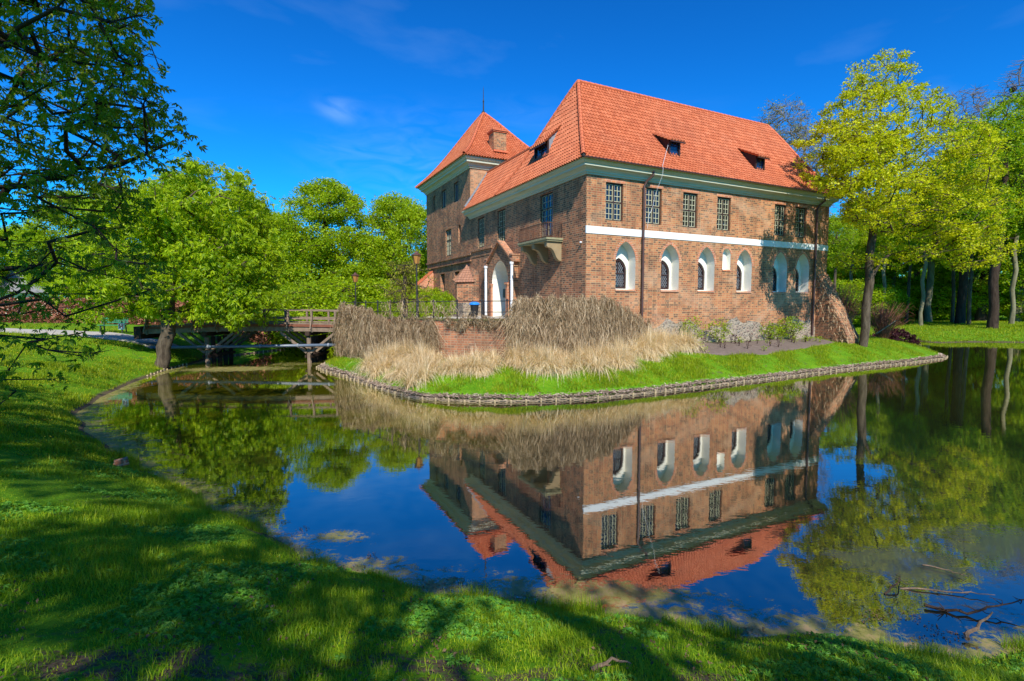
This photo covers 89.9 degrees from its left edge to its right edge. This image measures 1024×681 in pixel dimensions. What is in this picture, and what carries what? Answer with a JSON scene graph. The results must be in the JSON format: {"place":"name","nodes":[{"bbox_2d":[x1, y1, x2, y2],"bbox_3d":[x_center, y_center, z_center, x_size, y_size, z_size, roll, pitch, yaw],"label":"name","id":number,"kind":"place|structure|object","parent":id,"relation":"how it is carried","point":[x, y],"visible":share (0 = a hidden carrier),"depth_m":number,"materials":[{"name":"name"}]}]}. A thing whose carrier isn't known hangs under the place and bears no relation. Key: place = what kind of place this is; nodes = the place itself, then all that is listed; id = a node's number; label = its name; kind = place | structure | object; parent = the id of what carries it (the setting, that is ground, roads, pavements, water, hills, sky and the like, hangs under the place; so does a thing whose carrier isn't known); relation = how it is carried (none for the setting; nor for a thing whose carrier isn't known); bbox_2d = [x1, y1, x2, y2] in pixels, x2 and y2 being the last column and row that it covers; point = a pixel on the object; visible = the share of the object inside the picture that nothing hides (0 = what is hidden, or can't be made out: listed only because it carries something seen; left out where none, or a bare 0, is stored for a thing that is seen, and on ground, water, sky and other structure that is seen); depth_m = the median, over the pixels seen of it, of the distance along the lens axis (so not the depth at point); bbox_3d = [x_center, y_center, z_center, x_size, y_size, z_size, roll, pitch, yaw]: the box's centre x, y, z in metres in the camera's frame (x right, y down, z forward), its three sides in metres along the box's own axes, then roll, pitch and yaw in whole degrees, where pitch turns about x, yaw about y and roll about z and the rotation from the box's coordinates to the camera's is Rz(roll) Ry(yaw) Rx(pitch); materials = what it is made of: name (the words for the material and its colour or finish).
{"place":"outdoors","nodes":[
{"label":"outdoors","id":0,"kind":"place"},
{"bbox_2d":[423,316,504,318],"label":"terrace ground","id":1,"kind":"structure","parent":0,"point":[479,317],"depth_m":34.56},
{"bbox_2d":[375,260,437,316],"bbox_3d":[-6.847,-3.211,32.974,4.034,4.076,3.144,3,5,40],"label":"weeping tree","id":2,"kind":"object","parent":1,"relation":"on","point":[404,283],"visible":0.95,"depth_m":32.69,"materials":[{"name":"green plant"}]},
{"bbox_2d":[412,251,420,316],"bbox_3d":[-5.449,-3.212,29.346,0.625,3.850,0.541,0,4,0],"label":"street lamp","id":3,"kind":"object","parent":1,"relation":"on","point":[416,256],"visible":0.87,"depth_m":29.22,"materials":[{"name":"metal"}]},
{"bbox_2d":[385,287,451,315],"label":"bush","id":4,"kind":"object","parent":1,"relation":"on","point":[432,291],"visible":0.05,"depth_m":40.89,"materials":[{"name":"green plant"}]},
{"bbox_2d":[427,290,456,317],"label":"evergreen shrub","id":5,"kind":"object","parent":1,"relation":"on","point":[446,296],"visible":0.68,"depth_m":30.67,"materials":[{"name":"green plant"}]},
{"bbox_2d":[469,302,479,314],"bbox_3d":[-2.531,-2.159,34.571,0.720,0.910,0.702,0,4,0],"label":"litter bin","id":6,"kind":"object","parent":1,"relation":"on","point":[474,306],"visible":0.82,"depth_m":34.35,"materials":[{"name":"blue plastic"}]},
{"bbox_2d":[0,563,1016,680],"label":"fallen leaves","id":7,"kind":"object","parent":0,"point":[284,624],"depth_m":3.68,"materials":[{"name":"plant"}]},
{"bbox_2d":[0,315,1023,680],"bbox_3d":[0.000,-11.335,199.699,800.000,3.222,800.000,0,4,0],"label":"ground","id":8,"kind":"structure","parent":0,"point":[64,623],"depth_m":4.26,"materials":[{"name":"plant"}]},
{"bbox_2d":[0,228,13,285],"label":"tree","id":9,"kind":"object","parent":8,"relation":"on","point":[4,273],"visible":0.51,"depth_m":63.36,"materials":[{"name":"green plant"}]},
{"bbox_2d":[0,224,37,265],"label":"tree","id":10,"kind":"object","parent":8,"relation":"on","point":[8,227],"visible":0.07,"depth_m":75.26,"materials":[{"name":"green plant"}]},
{"bbox_2d":[1,189,107,306],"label":"tree","id":11,"kind":"object","parent":8,"relation":"on","point":[41,235],"visible":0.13,"depth_m":54.75,"materials":[{"name":"green plant"}]},
{"bbox_2d":[0,269,136,314],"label":"house","id":12,"kind":"structure","parent":8,"relation":"on","point":[34,289],"depth_m":62.21,"materials":[{"name":"white paint"}]},
{"bbox_2d":[0,328,178,345],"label":"footpath","id":13,"kind":"structure","parent":8,"relation":"on","point":[126,337],"depth_m":29.15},
{"bbox_2d":[0,328,179,446],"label":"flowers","id":14,"kind":"object","parent":8,"relation":"on","point":[62,376],"visible":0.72,"depth_m":20.18,"materials":[{"name":"yellow plant"}]},
{"bbox_2d":[0,0,207,415],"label":"chestnut tree","id":15,"kind":"object","parent":8,"relation":"on","point":[15,36],"visible":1,"depth_m":7.07,"materials":[{"name":"green plant"}]},
{"bbox_2d":[61,181,160,305],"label":"tree","id":16,"kind":"object","parent":8,"relation":"on","point":[124,274],"visible":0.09,"depth_m":47.83,"materials":[{"name":"green plant"}]},
{"bbox_2d":[97,317,128,332],"bbox_3d":[-24.308,-0.948,31.253,1.500,0.927,0.500,-1,4,-9],"label":"park bench","id":17,"kind":"object","parent":8,"relation":"on","point":[125,321],"visible":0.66,"depth_m":31.43,"materials":[{"name":"green paint"}]},
{"bbox_2d":[0,322,235,492],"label":"grass","id":18,"kind":"structure","parent":8,"relation":"on","point":[72,438],"depth_m":16.01,"materials":[{"name":"plant"}]},
{"bbox_2d":[113,456,128,465],"bbox_3d":[-7.641,2.381,10.025,0.248,0.172,0.128,-3,5,-38],"label":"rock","id":19,"kind":"object","parent":8,"relation":"on","point":[123,461],"visible":0.86,"depth_m":9.99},
{"bbox_2d":[0,296,277,344],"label":"clipped hedge","id":20,"kind":"object","parent":8,"relation":"on","point":[64,306],"visible":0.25,"depth_m":36.52,"materials":[{"name":"plant"}]},
{"bbox_2d":[41,150,288,369],"bbox_3d":[-17.561,-3.970,26.988,11.609,11.614,7.656,0,4,0],"label":"chestnut tree","id":21,"kind":"object","parent":8,"relation":"on","point":[225,286],"visible":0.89,"depth_m":25.35,"materials":[{"name":"green plant"}]},
{"bbox_2d":[147,171,211,298],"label":"tree","id":22,"kind":"object","parent":8,"relation":"on","point":[174,190],"visible":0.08,"depth_m":56.67,"materials":[{"name":"green plant"}]},
{"bbox_2d":[133,309,336,363],"bbox_3d":[-14.951,0.294,30.147,12.505,4.244,3.296,0,4,0],"label":"footbridge","id":23,"kind":"object","parent":8,"relation":"on","point":[211,329],"visible":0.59,"depth_m":28.79,"materials":[{"name":"wood"}]},
{"bbox_2d":[144,343,336,348],"bbox_3d":[-14.900,0.313,28.514,11.802,0.338,0.220,0,4,0],"label":"water pipe","id":24,"kind":"object","parent":23,"relation":"attached to","point":[250,346],"visible":0.8,"depth_m":28.44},
{"bbox_2d":[202,189,293,289],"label":"tree","id":25,"kind":"object","parent":8,"relation":"on","point":[284,256],"visible":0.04,"depth_m":56.45,"materials":[{"name":"green plant"}]},
{"bbox_2d":[255,284,304,315],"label":"bush","id":26,"kind":"object","parent":8,"relation":"on","point":[282,287],"visible":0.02,"depth_m":42.75,"materials":[{"name":"green plant"}]},
{"bbox_2d":[266,209,319,284],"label":"tree","id":27,"kind":"object","parent":8,"relation":"on","point":[274,212],"visible":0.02,"depth_m":62.48,"materials":[{"name":"green plant"}]},
{"bbox_2d":[252,277,367,349],"bbox_3d":[-15.471,-2.043,41.875,8.096,6.171,12.813,1,4,15],"label":"bush","id":28,"kind":"object","parent":8,"relation":"on","point":[289,295],"visible":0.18,"depth_m":38.50,"materials":[{"name":"green plant"}]},
{"bbox_2d":[264,177,392,289],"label":"tree","id":29,"kind":"object","parent":8,"relation":"on","point":[326,258],"visible":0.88,"depth_m":49.55,"materials":[{"name":"green plant"}]},
{"bbox_2d":[292,275,394,334],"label":"bush","id":30,"kind":"object","parent":8,"relation":"on","point":[336,282],"visible":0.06,"depth_m":40.52,"materials":[{"name":"green plant"}]},
{"bbox_2d":[282,276,424,349],"bbox_3d":[-11.614,-1.631,42.091,14.943,7.237,9.120,-4,6,-43],"label":"bush","id":31,"kind":"object","parent":8,"relation":"on","point":[343,297],"visible":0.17,"depth_m":39.00,"materials":[{"name":"green plant"}]},
{"bbox_2d":[351,272,358,305],"bbox_3d":[-11.239,-3.168,36.868,0.600,3.498,0.520,0,4,0],"label":"street lamp","id":32,"kind":"object","parent":8,"relation":"on","point":[355,276],"visible":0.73,"depth_m":36.69,"materials":[{"name":"metal"}]},
{"bbox_2d":[340,234,373,280],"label":"tree","id":33,"kind":"object","parent":8,"relation":"on","point":[357,254],"visible":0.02,"depth_m":63.41,"materials":[{"name":"green plant"}]},
{"bbox_2d":[355,191,426,286],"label":"tree","id":34,"kind":"object","parent":8,"relation":"on","point":[405,212],"visible":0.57,"depth_m":52.93,"materials":[{"name":"green plant"}]},
{"bbox_2d":[366,292,430,316],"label":"bush","id":35,"kind":"object","parent":8,"relation":"on","point":[421,314],"visible":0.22,"depth_m":38.12,"materials":[{"name":"green plant"}]},
{"bbox_2d":[377,316,511,357],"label":"retaining wall","id":36,"kind":"structure","parent":8,"relation":"on","point":[458,342],"depth_m":21.85,"materials":[{"name":"brick"}]},
{"bbox_2d":[328,300,381,359],"bbox_3d":[-8.229,-0.465,26.730,1.220,3.521,6.208,-4,5,-42],"label":"dry creeper","id":37,"kind":"object","parent":36,"relation":"attached to","point":[352,331],"visible":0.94,"depth_m":26.47,"materials":[{"name":"plant"}]},
{"bbox_2d":[366,308,443,353],"bbox_3d":[-5.297,-0.147,23.948,7.074,2.665,1.004,4,6,44],"label":"dry creeper","id":38,"kind":"object","parent":36,"relation":"attached to","point":[425,331],"visible":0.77,"depth_m":23.55,"materials":[{"name":"plant"}]},
{"bbox_2d":[343,299,599,318],"bbox_3d":[-3.114,-1.470,24.224,14.391,1.000,3.598,1,4,20],"label":"terrace railing","id":39,"kind":"object","parent":36,"relation":"on","point":[418,301],"visible":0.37,"depth_m":23.03,"materials":[{"name":"metal"}]},
{"bbox_2d":[380,298,458,320],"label":"dry creeper","id":40,"kind":"object","parent":39,"relation":"attached to","point":[402,304],"visible":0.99,"depth_m":22.96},
{"bbox_2d":[440,311,512,334],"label":"dry creeper","id":41,"kind":"object","parent":36,"relation":"attached to","point":[461,323],"visible":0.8,"depth_m":21.58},
{"bbox_2d":[486,290,630,359],"bbox_3d":[2.454,-0.574,21.901,7.347,3.295,1.494,-2,5,-27],"label":"dry creeper","id":42,"kind":"object","parent":36,"relation":"attached to","point":[566,319],"visible":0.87,"depth_m":21.39,"materials":[{"name":"plant"}]},
{"bbox_2d":[610,295,653,344],"bbox_3d":[5.751,-0.710,24.633,0.944,3.044,5.772,4,5,41],"label":"dry creeper","id":43,"kind":"object","parent":36,"relation":"attached to","point":[630,320],"visible":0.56,"depth_m":24.43,"materials":[{"name":"plant"}]},
{"bbox_2d":[0,440,1023,680],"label":"herbs","id":44,"kind":"object","parent":8,"relation":"on","point":[826,645],"visible":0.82,"depth_m":4.33,"materials":[{"name":"green plant"}]},
{"bbox_2d":[348,322,710,397],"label":"dry reeds","id":45,"kind":"object","parent":8,"relation":"on","point":[420,361],"visible":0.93,"depth_m":20.79,"materials":[{"name":"plant"}]},
{"bbox_2d":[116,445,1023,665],"bbox_3d":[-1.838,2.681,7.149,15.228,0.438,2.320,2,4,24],"label":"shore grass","id":46,"kind":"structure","parent":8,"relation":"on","point":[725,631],"depth_m":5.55,"materials":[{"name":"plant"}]},
{"bbox_2d":[590,656,630,671],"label":"fallen branch","id":47,"kind":"object","parent":8,"relation":"on","point":[606,663],"visible":0.96,"depth_m":3.44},
{"bbox_2d":[325,334,937,392],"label":"grass","id":48,"kind":"structure","parent":8,"relation":"on","point":[747,361],"depth_m":22.76,"materials":[{"name":"plant"}]},
{"bbox_2d":[415,79,858,343],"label":"castle","id":49,"kind":"structure","parent":8,"relation":"on","point":[659,212],"depth_m":29.35,"materials":[{"name":"brick"}]},
{"bbox_2d":[447,229,450,255],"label":"window","id":50,"kind":"structure","parent":49,"relation":"in","point":[448,231],"depth_m":42.30,"materials":[{"name":"glass"}]},
{"bbox_2d":[455,182,458,201],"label":"window","id":51,"kind":"structure","parent":49,"relation":"in","point":[456,184],"depth_m":40.48,"materials":[{"name":"glass"}]},
{"bbox_2d":[479,217,483,247],"bbox_3d":[-2.045,-7.589,36.139,0.125,2.080,1.150,-2,5,-26],"label":"window","id":52,"kind":"structure","parent":49,"relation":"in","point":[481,221],"depth_m":36.34,"materials":[{"name":"brown paint"}]},
{"bbox_2d":[499,209,504,240],"bbox_3d":[-0.557,-7.388,33.172,0.125,2.100,1.200,-2,5,-26],"label":"window","id":53,"kind":"structure","parent":49,"relation":"in","point":[501,213],"depth_m":33.20,"materials":[{"name":"glass"}]},
{"bbox_2d":[541,192,552,237],"bbox_3d":[2.012,-6.786,28.086,0.145,2.460,1.350,-2,5,-26],"label":"balcony door","id":54,"kind":"structure","parent":49,"relation":"in","point":[547,200],"depth_m":28.09,"materials":[{"name":"brown paint"}]},
{"bbox_2d":[605,182,621,221],"bbox_3d":[4.997,-6.856,25.467,1.080,1.850,0.125,-2,5,-26],"label":"window","id":55,"kind":"structure","parent":49,"relation":"in","point":[613,191],"depth_m":25.46,"materials":[{"name":"brown paint"}]},
{"bbox_2d":[646,188,660,224],"bbox_3d":[7.251,-6.936,26.591,1.060,1.850,0.125,-2,5,-26],"label":"window","id":56,"kind":"structure","parent":49,"relation":"in","point":[653,213],"depth_m":26.59,"materials":[{"name":"brown paint"}]},
{"bbox_2d":[683,192,696,227],"bbox_3d":[9.522,-7.016,27.724,1.060,1.850,0.125,-2,5,-26],"label":"window","id":57,"kind":"structure","parent":49,"relation":"in","point":[689,199],"depth_m":27.72,"materials":[{"name":"glass"}]},
{"bbox_2d":[717,197,729,230],"bbox_3d":[11.803,-7.097,28.861,1.060,1.850,0.125,-2,5,-26],"label":"window","id":58,"kind":"structure","parent":49,"relation":"in","point":[723,203],"depth_m":28.87,"materials":[{"name":"glass"}]},
{"bbox_2d":[774,204,784,235],"bbox_3d":[16.069,-7.248,30.988,1.040,1.850,0.125,-2,5,-26],"label":"window","id":59,"kind":"structure","parent":49,"relation":"in","point":[779,209],"depth_m":31.00,"materials":[{"name":"brown paint"}]},
{"bbox_2d":[795,207,804,237],"bbox_3d":[17.791,-7.309,31.847,1.050,1.850,0.125,-2,5,-26],"label":"window","id":60,"kind":"structure","parent":49,"relation":"in","point":[800,212],"depth_m":31.86,"materials":[{"name":"glass"}]},
{"bbox_2d":[816,275,859,342],"bbox_3d":[20.363,-1.928,31.993,1.699,4.423,2.363,-2,4,-22],"label":"dry creeper","id":61,"kind":"object","parent":49,"relation":"attached to","point":[822,283],"visible":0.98,"depth_m":31.91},
{"bbox_2d":[682,338,832,354],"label":"flower bed soil","id":62,"kind":"structure","parent":8,"relation":"on","point":[753,347],"depth_m":27.89,"materials":[{"name":"soil"}]},
{"bbox_2d":[678,316,704,341],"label":"garden shrub","id":63,"kind":"object","parent":62,"relation":"on","point":[692,328],"visible":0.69,"depth_m":27.22,"materials":[{"name":"green plant"}]},
{"bbox_2d":[705,317,732,343],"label":"garden shrub","id":64,"kind":"object","parent":62,"relation":"on","point":[709,325],"visible":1,"depth_m":27.91,"materials":[{"name":"green plant"}]},
{"bbox_2d":[757,321,783,339],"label":"garden shrub","id":65,"kind":"object","parent":62,"relation":"on","point":[773,332],"visible":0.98,"depth_m":30.57,"materials":[{"name":"green plant"}]},
{"bbox_2d":[775,316,807,339],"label":"garden shrub","id":66,"kind":"object","parent":62,"relation":"on","point":[793,326],"visible":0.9,"depth_m":30.90,"materials":[{"name":"green plant"}]},
{"bbox_2d":[757,93,832,213],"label":"bare tree","id":67,"kind":"object","parent":8,"relation":"on","point":[804,133],"visible":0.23,"depth_m":59.24,"materials":[{"name":"brown plant"}]},
{"bbox_2d":[798,128,839,233],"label":"bare tree","id":68,"kind":"object","parent":8,"relation":"on","point":[814,159],"visible":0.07,"depth_m":64.00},
{"bbox_2d":[827,213,861,287],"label":"slender tree","id":69,"kind":"object","parent":8,"relation":"on","point":[836,226],"visible":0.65,"depth_m":56.69,"materials":[{"name":"green plant"}]},
{"bbox_2d":[827,237,864,292],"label":"woodland tree","id":70,"kind":"object","parent":8,"relation":"on","point":[844,275],"visible":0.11,"depth_m":69.23,"materials":[{"name":"green plant"}]},
{"bbox_2d":[838,208,868,315],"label":"slender tree","id":71,"kind":"object","parent":8,"relation":"on","point":[858,246],"visible":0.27,"depth_m":64.73,"materials":[{"name":"green plant"}]},
{"bbox_2d":[834,283,874,322],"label":"twig bush","id":72,"kind":"object","parent":8,"relation":"on","point":[848,301],"visible":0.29,"depth_m":33.97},
{"bbox_2d":[831,278,908,324],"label":"undergrowth bush","id":73,"kind":"object","parent":8,"relation":"on","point":[880,297],"visible":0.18,"depth_m":59.69,"materials":[{"name":"green plant"}]},
{"bbox_2d":[841,228,904,286],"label":"woodland tree","id":74,"kind":"object","parent":8,"relation":"on","point":[878,277],"visible":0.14,"depth_m":70.46,"materials":[{"name":"green plant"}]},
{"bbox_2d":[848,284,916,318],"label":"undergrowth bush","id":75,"kind":"object","parent":8,"relation":"on","point":[903,298],"visible":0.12,"depth_m":63.01,"materials":[{"name":"green plant"}]},
{"bbox_2d":[858,302,914,338],"bbox_3d":[27.560,-1.494,37.880,3.841,3.021,3.727,-4,6,-44],"label":"twig bush","id":76,"kind":"object","parent":8,"relation":"on","point":[879,325],"visible":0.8,"depth_m":37.70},
{"bbox_2d":[868,197,905,323],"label":"slender tree","id":77,"kind":"object","parent":8,"relation":"on","point":[886,239],"visible":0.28,"depth_m":59.25,"materials":[{"name":"green plant"}]},
{"bbox_2d":[865,242,923,287],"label":"woodland tree","id":78,"kind":"object","parent":8,"relation":"on","point":[906,268],"visible":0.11,"depth_m":70.80,"materials":[{"name":"green plant"}]},
{"bbox_2d":[870,328,920,342],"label":"purple bush","id":79,"kind":"object","parent":8,"relation":"on","point":[901,333],"visible":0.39,"depth_m":45.44,"materials":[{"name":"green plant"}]},
{"bbox_2d":[791,47,1023,346],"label":"maple tree","id":80,"kind":"object","parent":8,"relation":"on","point":[870,155],"visible":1,"depth_m":28.35,"materials":[{"name":"green plant"}]},
{"bbox_2d":[895,190,929,322],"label":"slender tree","id":81,"kind":"object","parent":8,"relation":"on","point":[908,286],"visible":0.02,"depth_m":63.57,"materials":[{"name":"grey plant"}]},
{"bbox_2d":[892,158,958,321],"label":"woodland tree","id":82,"kind":"object","parent":8,"relation":"on","point":[929,292],"visible":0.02,"depth_m":65.54,"materials":[{"name":"green plant"}]},
{"bbox_2d":[904,180,950,325],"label":"slender tree","id":83,"kind":"object","parent":8,"relation":"on","point":[922,302],"visible":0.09,"depth_m":57.58,"materials":[{"name":"green plant"}]},
{"bbox_2d":[889,273,988,320],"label":"undergrowth bush","id":84,"kind":"object","parent":8,"relation":"on","point":[937,289],"visible":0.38,"depth_m":68.31,"materials":[{"name":"green plant"}]},
{"bbox_2d":[945,179,957,322],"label":"slender tree","id":85,"kind":"object","parent":8,"relation":"on","point":[952,317],"visible":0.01,"depth_m":61.76,"materials":[{"name":"grey plant"}]},
{"bbox_2d":[896,264,1011,286],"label":"wood","id":86,"kind":"object","parent":8,"relation":"on","point":[934,274],"depth_m":107.21,"materials":[{"name":"green plant"}]},
{"bbox_2d":[919,83,998,173],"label":"bare tree","id":87,"kind":"object","parent":8,"relation":"on","point":[978,109],"visible":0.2,"depth_m":72.90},
{"bbox_2d":[908,279,1009,318],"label":"undergrowth bush","id":88,"kind":"object","parent":8,"relation":"on","point":[984,300],"visible":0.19,"depth_m":65.42,"materials":[{"name":"green plant"}]},
{"bbox_2d":[917,170,1023,320],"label":"woodland tree","id":89,"kind":"object","parent":8,"relation":"on","point":[981,286],"visible":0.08,"depth_m":63.55,"materials":[{"name":"green plant"}]},
{"bbox_2d":[927,115,1019,323],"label":"woodland tree","id":90,"kind":"object","parent":8,"relation":"on","point":[960,314],"visible":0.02,"depth_m":59.38,"materials":[{"name":"green plant"}]},
{"bbox_2d":[954,162,999,324],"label":"slender tree","id":91,"kind":"object","parent":8,"relation":"on","point":[969,301],"visible":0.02,"depth_m":56.67,"materials":[{"name":"brown plant"}]},
{"bbox_2d":[935,87,1023,328],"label":"woodland tree","id":92,"kind":"object","parent":8,"relation":"on","point":[1013,153],"visible":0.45,"depth_m":50.29,"materials":[{"name":"green plant"}]},
{"bbox_2d":[988,57,1023,120],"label":"bare tree","id":93,"kind":"object","parent":8,"relation":"on","point":[1014,83],"visible":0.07,"depth_m":76.59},
{"bbox_2d":[999,282,1023,321],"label":"undergrowth bush","id":94,"kind":"object","parent":8,"relation":"on","point":[1007,305],"visible":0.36,"depth_m":63.95,"materials":[{"name":"green plant"}]},
{"bbox_2d":[1000,155,1023,323],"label":"slender tree","id":95,"kind":"object","parent":8,"relation":"on","point":[1011,320],"visible":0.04,"depth_m":57.57,"materials":[{"name":"grey plant"}]},
{"bbox_2d":[1001,111,1023,321],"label":"woodland tree","id":96,"kind":"object","parent":8,"relation":"on","point":[1018,309],"visible":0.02,"depth_m":63.20,"materials":[{"name":"green plant"}]},
{"bbox_2d":[1012,165,1023,239],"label":"woodland tree","id":97,"kind":"object","parent":8,"relation":"on","point":[1020,218],"visible":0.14,"depth_m":52.02,"materials":[{"name":"green plant"}]},
{"bbox_2d":[0,0,1023,276],"label":"sky","id":98,"kind":"structure","parent":0,"point":[371,96],"materials":[{"name":"blue"}]},
{"bbox_2d":[76,339,1023,661],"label":"water","id":99,"kind":"structure","parent":0,"point":[832,501],"depth_m":9.60,"materials":[{"name":"liquid"}]},
{"bbox_2d":[197,490,963,647],"bbox_3d":[0.889,2.900,6.353,14.191,0.015,2.026,1,4,17],"label":"floating debris","id":100,"kind":"object","parent":99,"relation":"on","point":[585,582],"visible":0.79,"depth_m":5.93,"materials":[{"name":"brown plant"}]},
{"bbox_2d":[317,353,946,402],"bbox_3d":[9.614,1.515,25.570,39.426,0.106,14.220,0,4,-6],"label":"wattle edging","id":101,"kind":"object","parent":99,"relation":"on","point":[543,400],"visible":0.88,"depth_m":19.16,"materials":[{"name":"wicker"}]},
{"bbox_2d":[884,573,912,594],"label":"fallen branch","id":102,"kind":"object","parent":99,"relation":"on","point":[887,592],"visible":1,"depth_m":6.01,"materials":[{"name":"brown wood"}]},
{"bbox_2d":[900,587,992,594],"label":"fallen branch","id":103,"kind":"object","parent":99,"relation":"on","point":[935,590],"visible":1,"depth_m":5.96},
{"bbox_2d":[924,596,1023,615],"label":"fallen branch","id":104,"kind":"object","parent":99,"relation":"on","point":[954,610],"visible":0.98,"depth_m":5.55,"materials":[{"name":"brown wood"}]},
{"bbox_2d":[853,317,1023,341],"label":"grass","id":105,"kind":"structure","parent":0,"point":[955,327],"depth_m":51.46,"materials":[{"name":"plant"}]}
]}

